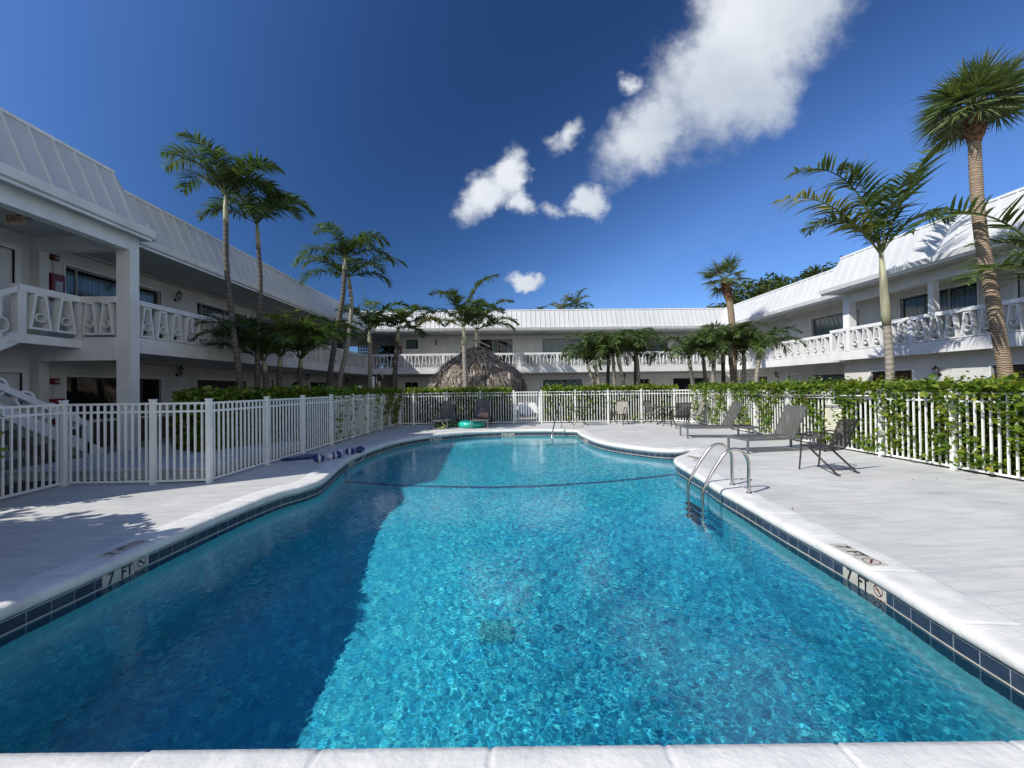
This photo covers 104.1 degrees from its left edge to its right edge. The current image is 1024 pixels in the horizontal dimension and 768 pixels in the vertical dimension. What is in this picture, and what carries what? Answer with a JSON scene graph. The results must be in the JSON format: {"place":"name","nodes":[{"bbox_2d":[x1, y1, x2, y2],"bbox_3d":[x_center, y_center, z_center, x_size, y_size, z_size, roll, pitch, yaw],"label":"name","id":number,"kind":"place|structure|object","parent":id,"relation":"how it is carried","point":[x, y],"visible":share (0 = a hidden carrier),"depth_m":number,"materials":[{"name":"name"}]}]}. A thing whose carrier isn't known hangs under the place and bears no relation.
{"place":"outdoors","nodes":[
{"label":"outdoors","id":0,"kind":"place"},
{"bbox_2d":[0,409,552,485],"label":"walkway","id":1,"kind":"structure","parent":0,"point":[15,465],"depth_m":10.11,"materials":[{"name":"concrete"}]},
{"bbox_2d":[517,403,538,420],"bbox_3d":[0.703,1.256,18.031,0.990,0.800,0.746,-1,-1,-1],"label":"plastic bench","id":2,"kind":"object","parent":1,"relation":"on","point":[529,410],"visible":0.65,"depth_m":18.12,"materials":[{"name":"white plastic"}]},
{"bbox_2d":[380,346,394,366],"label":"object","id":3,"kind":"object","parent":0,"point":[385,349],"visible":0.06,"depth_m":30.75,"materials":[{"name":"glass"}]},
{"bbox_2d":[0,421,1023,623],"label":"pool deck","id":4,"kind":"structure","parent":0,"point":[961,531],"depth_m":5.16,"materials":[{"name":"concrete"}]},
{"bbox_2d":[0,415,6,457],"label":"shrub","id":5,"kind":"object","parent":4,"relation":"on","point":[4,449],"visible":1,"depth_m":5.24,"materials":[{"name":"green plant"}]},
{"bbox_2d":[0,393,401,498],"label":"picket fence","id":6,"kind":"object","parent":4,"relation":"on","point":[61,413],"visible":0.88,"depth_m":6.52,"materials":[{"name":"white metal"}]},
{"bbox_2d":[281,454,321,460],"bbox_3d":[-4.578,1.604,8.788,0.464,0.068,0.844,-1,-1,25],"label":"folded cover","id":7,"kind":"object","parent":4,"relation":"on","point":[306,457],"visible":0.98,"depth_m":8.62,"materials":[{"name":"blue fabric"}]},
{"bbox_2d":[313,446,364,461],"bbox_3d":[-3.899,1.625,8.931,0.568,0.307,1.427,-1,-1,30],"label":"float rope","id":8,"kind":"object","parent":4,"relation":"on","point":[339,453],"visible":1,"depth_m":8.72,"materials":[{"name":"plastic"}]},
{"bbox_2d":[401,393,412,423],"bbox_3d":[-4.398,1.025,16.726,0.492,1.289,0.028,-1,-1,4],"label":"picket fence","id":9,"kind":"object","parent":4,"relation":"on","point":[408,396],"visible":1,"depth_m":16.71,"materials":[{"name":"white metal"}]},
{"bbox_2d":[431,401,458,428],"bbox_3d":[-2.623,1.175,15.757,0.640,1.004,1.950,-1,-1,5],"label":"sun lounger","id":10,"kind":"object","parent":4,"relation":"on","point":[447,413],"visible":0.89,"depth_m":16.07,"materials":[{"name":"grey fabric"}]},
{"bbox_2d":[433,422,457,428],"bbox_3d":[-2.442,1.533,15.575,1.170,0.278,1.103,0,-1,-25],"label":"pool float","id":11,"kind":"object","parent":4,"relation":"on","point":[439,425],"visible":0.84,"depth_m":15.36,"materials":[{"name":"green plastic"}]},
{"bbox_2d":[458,420,484,427],"bbox_3d":[-1.560,1.530,15.306,1.050,0.270,1.050,-1,-1,-1],"label":"swim ring","id":12,"kind":"object","parent":4,"relation":"on","point":[467,424],"visible":0.91,"depth_m":14.90,"materials":[{"name":"teal plastic"}]},
{"bbox_2d":[471,400,491,428],"bbox_3d":[-1.189,1.156,15.692,0.640,1.004,1.950,-1,-1,1],"label":"sun lounger","id":13,"kind":"object","parent":4,"relation":"on","point":[484,405],"visible":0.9,"depth_m":16.05,"materials":[{"name":"grey fabric"}]},
{"bbox_2d":[477,408,487,417],"bbox_3d":[-1.158,1.134,15.715,0.457,0.384,0.378,-1,-1,-1],"label":"beach bag","id":14,"kind":"object","parent":13,"relation":"on","point":[482,414],"visible":1,"depth_m":15.60,"materials":[{"name":"pink fabric"}]},
{"bbox_2d":[412,388,675,424],"bbox_3d":[1.319,0.959,16.721,10.958,1.415,0.180,-1,-1,0],"label":"picket fence","id":15,"kind":"object","parent":4,"relation":"on","point":[540,394],"visible":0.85,"depth_m":16.71,"materials":[{"name":"white metal"}]},
{"bbox_2d":[566,406,591,425],"bbox_3d":[2.631,1.256,15.599,1.038,0.726,1.038,-1,-1,-1],"label":"patio table","id":16,"kind":"object","parent":4,"relation":"on","point":[584,407],"visible":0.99,"depth_m":15.61,"materials":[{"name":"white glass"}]},
{"bbox_2d":[610,401,629,424],"bbox_3d":[4.250,1.136,15.727,0.547,0.912,0.657,-1,-1,37],"label":"patio chair","id":17,"kind":"object","parent":4,"relation":"on","point":[621,407],"visible":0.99,"depth_m":15.87,"materials":[{"name":"beige fabric"}]},
{"bbox_2d":[643,400,664,423],"bbox_3d":[5.622,1.120,15.856,0.547,0.912,0.657,0,-1,-39],"label":"patio chair","id":18,"kind":"object","parent":4,"relation":"on","point":[648,408],"visible":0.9,"depth_m":15.95,"materials":[{"name":"grey fabric"}]},
{"bbox_2d":[653,406,678,425],"bbox_3d":[5.892,1.211,15.139,1.038,0.726,1.038,-1,-1,-1],"label":"patio table","id":19,"kind":"object","parent":4,"relation":"on","point":[663,407],"visible":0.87,"depth_m":15.07,"materials":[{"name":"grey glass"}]},
{"bbox_2d":[671,402,690,428],"bbox_3d":[5.985,1.100,14.118,0.547,0.912,0.657,-1,-1,7],"label":"patio chair","id":20,"kind":"object","parent":4,"relation":"on","point":[683,410],"visible":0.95,"depth_m":13.92,"materials":[{"name":"grey fabric"}]},
{"bbox_2d":[684,401,705,424],"bbox_3d":[6.799,1.097,14.880,0.657,0.912,0.547,-1,-1,9],"label":"patio chair","id":21,"kind":"object","parent":4,"relation":"on","point":[700,409],"visible":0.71,"depth_m":14.85,"materials":[{"name":"grey fabric"}]},
{"bbox_2d":[679,402,758,438],"bbox_3d":[5.937,1.029,11.518,1.950,1.004,0.640,-1,-1,5],"label":"sun lounger","id":22,"kind":"object","parent":4,"relation":"on","point":[731,415],"visible":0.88,"depth_m":11.37,"materials":[{"name":"grey fabric"}]},
{"bbox_2d":[727,405,824,453],"bbox_3d":[6.004,1.006,9.117,1.950,1.004,0.640,-1,-1,-9],"label":"sun lounger","id":23,"kind":"object","parent":4,"relation":"on","point":[789,422],"visible":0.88,"depth_m":9.08,"materials":[{"name":"grey fabric"}]},
{"bbox_2d":[798,419,859,475],"bbox_3d":[5.416,1.040,6.848,0.547,0.912,0.657,-1,-1,-21],"label":"patio chair","id":24,"kind":"object","parent":4,"relation":"on","point":[843,431],"visible":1,"depth_m":6.69,"materials":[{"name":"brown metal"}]},
{"bbox_2d":[675,388,1023,479],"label":"picket fence","id":25,"kind":"object","parent":4,"relation":"on","point":[883,438],"visible":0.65,"depth_m":7.71,"materials":[{"name":"white metal"}]},
{"bbox_2d":[731,394,869,398],"bbox_3d":[7.388,0.312,10.933,0.052,0.113,5.250,-1,-1,-1],"label":"pool pole","id":26,"kind":"object","parent":25,"relation":"attached to","point":[806,395],"visible":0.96,"depth_m":9.96,"materials":[{"name":"metal"}]},
{"bbox_2d":[825,404,842,432],"bbox_3d":[7.429,0.801,9.214,0.030,0.660,0.520,-1,-1,-1],"label":"pool sign","id":27,"kind":"object","parent":25,"relation":"attached to","point":[829,412],"visible":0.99,"depth_m":9.27,"materials":[{"name":"white plastic"}]},
{"bbox_2d":[0,415,1023,495],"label":"ground","id":28,"kind":"structure","parent":0,"point":[15,487],"depth_m":6.99,"materials":[{"name":"grey concrete"}]},
{"bbox_2d":[0,442,299,481],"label":"walkway","id":29,"kind":"structure","parent":28,"relation":"on","point":[23,473],"depth_m":7.37,"materials":[{"name":"grey concrete"}]},
{"bbox_2d":[0,107,394,461],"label":"motel wing","id":30,"kind":"structure","parent":28,"relation":"on","point":[128,265],"depth_m":9.49,"materials":[{"name":"white paint"}]},
{"bbox_2d":[0,241,20,331],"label":"door","id":31,"kind":"structure","parent":30,"relation":"in","point":[6,254],"depth_m":9.01,"materials":[{"name":"paint"}]},
{"bbox_2d":[0,368,27,460],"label":"door","id":32,"kind":"structure","parent":30,"relation":"in","point":[11,375],"depth_m":9.09,"materials":[{"name":"paint"}]},
{"bbox_2d":[5,212,32,224],"bbox_3d":[-9.779,-3.331,7.925,0.510,0.330,0.095,-1,-1,-1],"label":"exit sign","id":33,"kind":"object","parent":30,"relation":"attached to","point":[13,218],"visible":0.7,"depth_m":7.90,"materials":[{"name":"white plastic"}]},
{"bbox_2d":[50,254,59,260],"bbox_3d":[-11.284,-3.119,9.866,0.120,0.140,0.150,-1,-1,-1],"label":"fire alarm","id":34,"kind":"object","parent":30,"relation":"attached to","point":[53,257],"visible":1,"depth_m":9.83,"materials":[{"name":"red plastic"}]},
{"bbox_2d":[50,378,59,383],"bbox_3d":[-11.246,-0.070,9.838,0.120,0.140,0.150,-1,-1,-1],"label":"fire alarm","id":35,"kind":"object","parent":30,"relation":"attached to","point":[54,380],"visible":1,"depth_m":9.80,"materials":[{"name":"red plastic"}]},
{"bbox_2d":[49,261,64,299],"bbox_3d":[-11.226,-2.561,9.797,0.237,0.980,0.300,-1,-1,-1],"label":"extinguisher cabinet","id":36,"kind":"object","parent":30,"relation":"attached to","point":[57,282],"visible":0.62,"depth_m":9.77,"materials":[{"name":"red metal"}]},
{"bbox_2d":[49,384,64,423],"bbox_3d":[-11.188,0.489,9.769,0.237,0.980,0.300,-1,-1,-1],"label":"extinguisher cabinet","id":37,"kind":"object","parent":30,"relation":"attached to","point":[53,400],"visible":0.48,"depth_m":9.67,"materials":[{"name":"red metal"}]},
{"bbox_2d":[63,262,162,323],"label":"window","id":38,"kind":"structure","parent":30,"relation":"in","point":[78,282],"depth_m":11.07,"materials":[{"name":"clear glass"}]},
{"bbox_2d":[64,375,162,423],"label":"window","id":39,"kind":"structure","parent":30,"relation":"in","point":[78,389],"depth_m":11.93,"materials":[{"name":"black glass"}]},
{"bbox_2d":[155,292,247,320],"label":"window","id":40,"kind":"structure","parent":30,"relation":"in","point":[200,309],"depth_m":15.53,"materials":[{"name":"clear glass"}]},
{"bbox_2d":[196,378,247,389],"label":"window","id":41,"kind":"structure","parent":30,"relation":"in","point":[200,382],"depth_m":16.46,"materials":[{"name":"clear glass"}]},
{"bbox_2d":[260,377,274,396],"bbox_3d":[-11.534,0.740,18.727,0.125,2.110,1.250,-1,-1,-1],"label":"door","id":42,"kind":"structure","parent":30,"relation":"in","point":[271,380],"depth_m":19.03,"materials":[{"name":"paint"}]},
{"bbox_2d":[157,128,285,388],"bbox_3d":[-8.132,-2.434,11.130,3.328,8.340,2.496,-1,-1,-19],"label":"palm tree","id":43,"kind":"object","parent":28,"relation":"on","point":[227,170],"visible":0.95,"depth_m":11.20,"materials":[{"name":"green plant"}]},
{"bbox_2d":[167,380,314,451],"bbox_3d":[-6.522,0.792,10.084,1.811,1.800,3.059,-1,-1,31],"label":"hedge","id":44,"kind":"object","parent":28,"relation":"on","point":[201,394],"visible":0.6,"depth_m":9.31,"materials":[{"name":"green plant"}]},
{"bbox_2d":[192,174,316,387],"bbox_3d":[-7.724,-2.195,12.143,3.344,7.865,2.617,-1,-1,-1],"label":"palm tree","id":45,"kind":"object","parent":28,"relation":"on","point":[261,210],"visible":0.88,"depth_m":12.12,"materials":[{"name":"green plant"}]},
{"bbox_2d":[190,315,318,389],"bbox_3d":[-8.002,-0.247,12.495,3.614,3.983,3.346,-1,-1,-1],"label":"short palm","id":46,"kind":"object","parent":28,"relation":"on","point":[249,334],"visible":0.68,"depth_m":11.96,"materials":[{"name":"green plant"}]},
{"bbox_2d":[213,307,335,386],"bbox_3d":[-7.607,-0.474,13.064,3.763,4.438,3.164,-1,-1,-1],"label":"short palm","id":47,"kind":"object","parent":28,"relation":"on","point":[275,318],"visible":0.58,"depth_m":12.89,"materials":[{"name":"green plant"}]},
{"bbox_2d":[238,316,368,386],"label":"short palm","id":48,"kind":"object","parent":28,"relation":"on","point":[312,345],"visible":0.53,"depth_m":14.15,"materials":[{"name":"green plant"}]},
{"bbox_2d":[284,380,403,443],"bbox_3d":[-5.428,0.821,13.911,1.624,1.806,6.548,-1,-1,3],"label":"hedge","id":49,"kind":"object","parent":28,"relation":"on","point":[342,391],"visible":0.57,"depth_m":12.31,"materials":[{"name":"green plant"}]},
{"bbox_2d":[294,220,395,386],"bbox_3d":[-7.083,-2.606,17.149,3.664,8.776,3.058,-1,-1,28],"label":"palm tree","id":50,"kind":"object","parent":28,"relation":"on","point":[360,240],"visible":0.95,"depth_m":16.99,"materials":[{"name":"green plant"}]},
{"bbox_2d":[291,241,407,387],"bbox_3d":[-7.431,-2.117,18.068,4.221,7.817,4.128,-1,-1,40],"label":"palm tree","id":51,"kind":"object","parent":28,"relation":"on","point":[357,266],"visible":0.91,"depth_m":17.97,"materials":[{"name":"green plant"}]},
{"bbox_2d":[327,279,412,387],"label":"palm tree","id":52,"kind":"object","parent":28,"relation":"on","point":[366,318],"visible":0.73,"depth_m":20.27,"materials":[{"name":"green plant"}]},
{"bbox_2d":[363,304,444,417],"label":"palm tree","id":53,"kind":"object","parent":28,"relation":"on","point":[402,312],"visible":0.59,"depth_m":21.27,"materials":[{"name":"green plant"}]},
{"bbox_2d":[414,274,498,387],"bbox_3d":[-2.416,-1.720,18.425,3.936,6.899,2.983,0,-1,-24],"label":"palm tree","id":54,"kind":"object","parent":28,"relation":"on","point":[468,314],"visible":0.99,"depth_m":18.56,"materials":[{"name":"green plant"}]},
{"bbox_2d":[402,383,517,422],"bbox_3d":[-2.262,0.817,17.288,5.068,1.780,1.556,-1,-1,-1],"label":"hedge","id":55,"kind":"object","parent":28,"relation":"on","point":[451,390],"visible":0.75,"depth_m":17.03,"materials":[{"name":"green plant"}]},
{"bbox_2d":[429,339,528,403],"bbox_3d":[-1.681,-0.283,21.055,5.241,4.052,4.754,-1,-1,-1],"label":"thatched hut","id":56,"kind":"object","parent":28,"relation":"on","point":[486,367],"visible":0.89,"depth_m":19.59,"materials":[{"name":"brown wicker"}]},
{"bbox_2d":[444,298,518,346],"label":"palm tree","id":57,"kind":"object","parent":28,"relation":"on","point":[476,322],"visible":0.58,"depth_m":22.89,"materials":[{"name":"green plant"}]},
{"bbox_2d":[0,428,1023,767],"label":"swimming pool","id":58,"kind":"structure","parent":28,"relation":"in","point":[982,626],"depth_m":2.45,"materials":[{"name":"concrete"}]},
{"bbox_2d":[97,540,148,556],"bbox_3d":[-3.694,1.564,3.807,0.130,0.005,0.386,-1,-1,-1],"label":"depth marker","id":59,"kind":"object","parent":58,"relation":"on","point":[121,549],"visible":1,"depth_m":3.79,"materials":[{"name":"beige tile"}]},
{"bbox_2d":[102,555,148,588],"bbox_3d":[-3.552,1.724,3.682,0.006,0.150,0.446,-1,-1,-1],"label":"depth marker","id":60,"kind":"object","parent":58,"relation":"attached to","point":[123,572],"visible":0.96,"depth_m":3.66,"materials":[{"name":"beige tile"}]},
{"bbox_2d":[0,435,1023,752],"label":"water","id":61,"kind":"structure","parent":58,"relation":"in","point":[524,591],"depth_m":2.74,"materials":[{"name":"teal liquid"}]},
{"bbox_2d":[551,402,562,437],"bbox_3d":[1.570,1.411,13.971,0.108,1.508,1.658,-1,-1,19],"label":"pool handrail","id":62,"kind":"object","parent":58,"relation":"attached to","point":[555,418],"visible":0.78,"depth_m":14.06,"materials":[{"name":"metal"}]},
{"bbox_2d":[687,443,751,507],"bbox_3d":[2.968,1.773,5.740,0.758,1.786,0.599,-1,-1,-1],"label":"pool ladder","id":63,"kind":"object","parent":58,"relation":"attached to","point":[722,456],"visible":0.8,"depth_m":5.53,"materials":[{"name":"metal"}]},
{"bbox_2d":[829,544,888,565],"bbox_3d":[2.994,1.477,3.471,0.150,0.005,0.446,-1,-1,2],"label":"depth marker","id":64,"kind":"object","parent":58,"relation":"on","point":[859,555],"visible":1,"depth_m":3.44,"materials":[{"name":"beige tile"}]},
{"bbox_2d":[843,565,886,603],"bbox_3d":[2.884,1.640,3.279,0.007,0.150,0.446,-1,-1,5],"label":"depth marker","id":65,"kind":"object","parent":58,"relation":"attached to","point":[875,591],"visible":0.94,"depth_m":3.25,"materials":[{"name":"beige tile"}]},
{"bbox_2d":[353,308,766,410],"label":"motel wing","id":66,"kind":"structure","parent":28,"relation":"on","point":[539,336],"depth_m":26.46,"materials":[{"name":"white paint"}]},
{"bbox_2d":[404,381,418,389],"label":"window","id":67,"kind":"structure","parent":66,"relation":"in","point":[407,384],"depth_m":28.34,"materials":[{"name":"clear glass"}]},
{"bbox_2d":[405,339,418,349],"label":"window","id":68,"kind":"structure","parent":66,"relation":"in","point":[410,344],"depth_m":27.37,"materials":[{"name":"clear glass"}]},
{"bbox_2d":[443,339,459,362],"bbox_3d":[-4.117,-1.995,27.276,1.130,2.110,0.125,-1,-1,-1],"label":"door","id":69,"kind":"structure","parent":66,"relation":"in","point":[450,346],"depth_m":27.28,"materials":[{"name":"paint"}]},
{"bbox_2d":[472,338,513,364],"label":"window","id":70,"kind":"structure","parent":66,"relation":"in","point":[497,345],"depth_m":27.54,"materials":[{"name":"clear glass"}]},
{"bbox_2d":[541,337,582,359],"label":"window","id":71,"kind":"structure","parent":66,"relation":"in","point":[548,344],"depth_m":27.59,"materials":[{"name":"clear glass"}]},
{"bbox_2d":[542,378,582,386],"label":"window","id":72,"kind":"structure","parent":66,"relation":"in","point":[578,381],"depth_m":27.57,"materials":[{"name":"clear glass"}]},
{"bbox_2d":[640,378,650,384],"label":"window","id":73,"kind":"structure","parent":66,"relation":"in","point":[644,381],"depth_m":28.71,"materials":[{"name":"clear glass"}]},
{"bbox_2d":[639,336,668,357],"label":"window","id":74,"kind":"structure","parent":66,"relation":"in","point":[666,343],"depth_m":27.74,"materials":[{"name":"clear glass"}]},
{"bbox_2d":[672,377,709,397],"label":"window","id":75,"kind":"structure","parent":66,"relation":"in","point":[683,383],"depth_m":28.77,"materials":[{"name":"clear glass"}]},
{"bbox_2d":[546,294,583,308],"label":"palm tree","id":76,"kind":"object","parent":28,"relation":"on","point":[556,304],"visible":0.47,"depth_m":39.75,"materials":[{"name":"green plant"}]},
{"bbox_2d":[560,288,593,308],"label":"palm tree","id":77,"kind":"object","parent":28,"relation":"on","point":[575,301],"visible":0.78,"depth_m":39.94,"materials":[{"name":"green plant"}]},
{"bbox_2d":[560,342,613,384],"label":"short palm","id":78,"kind":"object","parent":28,"relation":"on","point":[583,355],"visible":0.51,"depth_m":19.48,"materials":[{"name":"green plant"}]},
{"bbox_2d":[560,331,634,383],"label":"short palm","id":79,"kind":"object","parent":28,"relation":"on","point":[581,337],"visible":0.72,"depth_m":18.65,"materials":[{"name":"green plant"}]},
{"bbox_2d":[540,381,680,422],"bbox_3d":[4.228,0.756,17.267,6.092,1.794,1.653,-1,-1,-1],"label":"hedge","id":80,"kind":"object","parent":28,"relation":"on","point":[600,387],"visible":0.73,"depth_m":17.01,"materials":[{"name":"green plant"}]},
{"bbox_2d":[581,330,642,384],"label":"short palm","id":81,"kind":"object","parent":28,"relation":"on","point":[608,368],"visible":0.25,"depth_m":19.84,"materials":[{"name":"green plant"}]},
{"bbox_2d":[575,328,652,385],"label":"short palm","id":82,"kind":"object","parent":28,"relation":"on","point":[613,363],"visible":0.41,"depth_m":18.93,"materials":[{"name":"green plant"}]},
{"bbox_2d":[586,331,652,385],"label":"short palm","id":83,"kind":"object","parent":28,"relation":"on","point":[609,335],"visible":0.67,"depth_m":18.29,"materials":[{"name":"green plant"}]},
{"bbox_2d":[601,330,671,385],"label":"short palm","id":84,"kind":"object","parent":28,"relation":"on","point":[638,343],"visible":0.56,"depth_m":18.84,"materials":[{"name":"green plant"}]},
{"bbox_2d":[615,326,667,385],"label":"short palm","id":85,"kind":"object","parent":28,"relation":"on","point":[650,339],"visible":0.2,"depth_m":20.27,"materials":[{"name":"green plant"}]},
{"bbox_2d":[648,331,727,416],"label":"short palm","id":86,"kind":"object","parent":28,"relation":"on","point":[688,349],"visible":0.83,"depth_m":18.50,"materials":[{"name":"green plant"}]},
{"bbox_2d":[669,335,742,383],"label":"short palm","id":87,"kind":"object","parent":28,"relation":"on","point":[703,367],"visible":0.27,"depth_m":19.54,"materials":[{"name":"green plant"}]},
{"bbox_2d":[682,325,755,381],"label":"short palm","id":88,"kind":"object","parent":28,"relation":"on","point":[713,370],"visible":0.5,"depth_m":18.10,"materials":[{"name":"green plant"}]},
{"bbox_2d":[680,325,757,383],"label":"short palm","id":89,"kind":"object","parent":28,"relation":"on","point":[722,358],"visible":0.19,"depth_m":18.77,"materials":[{"name":"green plant"}]},
{"bbox_2d":[697,252,754,382],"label":"fan palm","id":90,"kind":"object","parent":28,"relation":"on","point":[725,289],"visible":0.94,"depth_m":20.73,"materials":[{"name":"green plant"}]},
{"bbox_2d":[706,294,757,307],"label":"broadleaf tree","id":91,"kind":"object","parent":28,"relation":"on","point":[725,305],"visible":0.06,"depth_m":38.93,"materials":[{"name":"green plant"}]},
{"bbox_2d":[694,320,770,383],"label":"short palm","id":92,"kind":"object","parent":28,"relation":"on","point":[719,330],"visible":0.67,"depth_m":17.53,"materials":[{"name":"green plant"}]},
{"bbox_2d":[706,322,780,382],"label":"short palm","id":93,"kind":"object","parent":28,"relation":"on","point":[743,347],"visible":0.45,"depth_m":17.94,"materials":[{"name":"green plant"}]},
{"bbox_2d":[715,323,807,381],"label":"short palm","id":94,"kind":"object","parent":28,"relation":"on","point":[773,333],"visible":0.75,"depth_m":16.76,"materials":[{"name":"green plant"}]},
{"bbox_2d":[733,275,811,302],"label":"broadleaf tree","id":95,"kind":"object","parent":28,"relation":"on","point":[759,289],"visible":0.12,"depth_m":37.61,"materials":[{"name":"green plant"}]},
{"bbox_2d":[754,255,842,290],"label":"broadleaf tree","id":96,"kind":"object","parent":28,"relation":"on","point":[815,271],"visible":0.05,"depth_m":36.91,"materials":[{"name":"green plant"}]},
{"bbox_2d":[687,370,1023,475],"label":"hedge","id":97,"kind":"object","parent":28,"relation":"on","point":[1011,384],"visible":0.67,"depth_m":7.67,"materials":[{"name":"green plant"}]},
{"bbox_2d":[771,137,962,381],"bbox_3d":[9.935,-2.715,10.988,4.472,8.443,3.718,0,-1,-39],"label":"palm tree","id":98,"kind":"object","parent":28,"relation":"on","point":[874,199],"visible":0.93,"depth_m":11.04,"materials":[{"name":"green plant"}]},
{"bbox_2d":[721,187,1023,392],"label":"motel wing","id":99,"kind":"structure","parent":28,"relation":"on","point":[834,315],"depth_m":14.36,"materials":[{"name":"white paint"}]},
{"bbox_2d":[785,321,799,358],"bbox_3d":[15.443,-2.303,21.933,0.125,2.140,1.050,-1,-1,-1],"label":"door","id":100,"kind":"structure","parent":99,"relation":"in","point":[793,333],"depth_m":21.92,"materials":[{"name":"paint"}]},
{"bbox_2d":[787,373,800,381],"bbox_3d":[15.478,0.446,21.857,0.125,2.080,1.050,-1,-1,-1],"label":"door","id":101,"kind":"structure","parent":99,"relation":"in","point":[793,375],"depth_m":21.86,"materials":[{"name":"paint"}]},
{"bbox_2d":[813,373,844,381],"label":"window","id":102,"kind":"structure","parent":99,"relation":"in","point":[837,376],"depth_m":19.63,"materials":[{"name":"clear glass"}]},
{"bbox_2d":[810,307,861,342],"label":"window","id":103,"kind":"structure","parent":99,"relation":"in","point":[835,321],"depth_m":19.71,"materials":[{"name":"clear glass"}]},
{"bbox_2d":[869,368,913,391],"bbox_3d":[14.276,0.083,14.958,0.224,1.250,1.700,-1,-1,-1],"label":"window","id":104,"kind":"structure","parent":99,"relation":"in","point":[907,374],"depth_m":14.86,"materials":[{"name":"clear glass"}]},
{"bbox_2d":[898,280,979,333],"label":"window","id":105,"kind":"structure","parent":99,"relation":"in","point":[965,295],"depth_m":14.44,"materials":[{"name":"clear glass"}]},
{"bbox_2d":[989,362,1023,392],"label":"window","id":106,"kind":"structure","parent":99,"relation":"in","point":[1018,367],"depth_m":11.42,"materials":[{"name":"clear glass"}]},
{"bbox_2d":[1013,270,1023,331],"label":"door","id":107,"kind":"structure","parent":99,"relation":"in","point":[1015,284],"depth_m":12.32,"materials":[{"name":"paint"}]},
{"bbox_2d":[898,193,1023,286],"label":"palm tree","id":108,"kind":"object","parent":28,"relation":"on","point":[1012,239],"visible":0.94,"depth_m":8.31,"materials":[{"name":"green plant"}]},
{"bbox_2d":[908,42,1023,390],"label":"fan palm","id":109,"kind":"object","parent":28,"relation":"on","point":[1000,81],"visible":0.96,"depth_m":8.56,"materials":[{"name":"green plant"}]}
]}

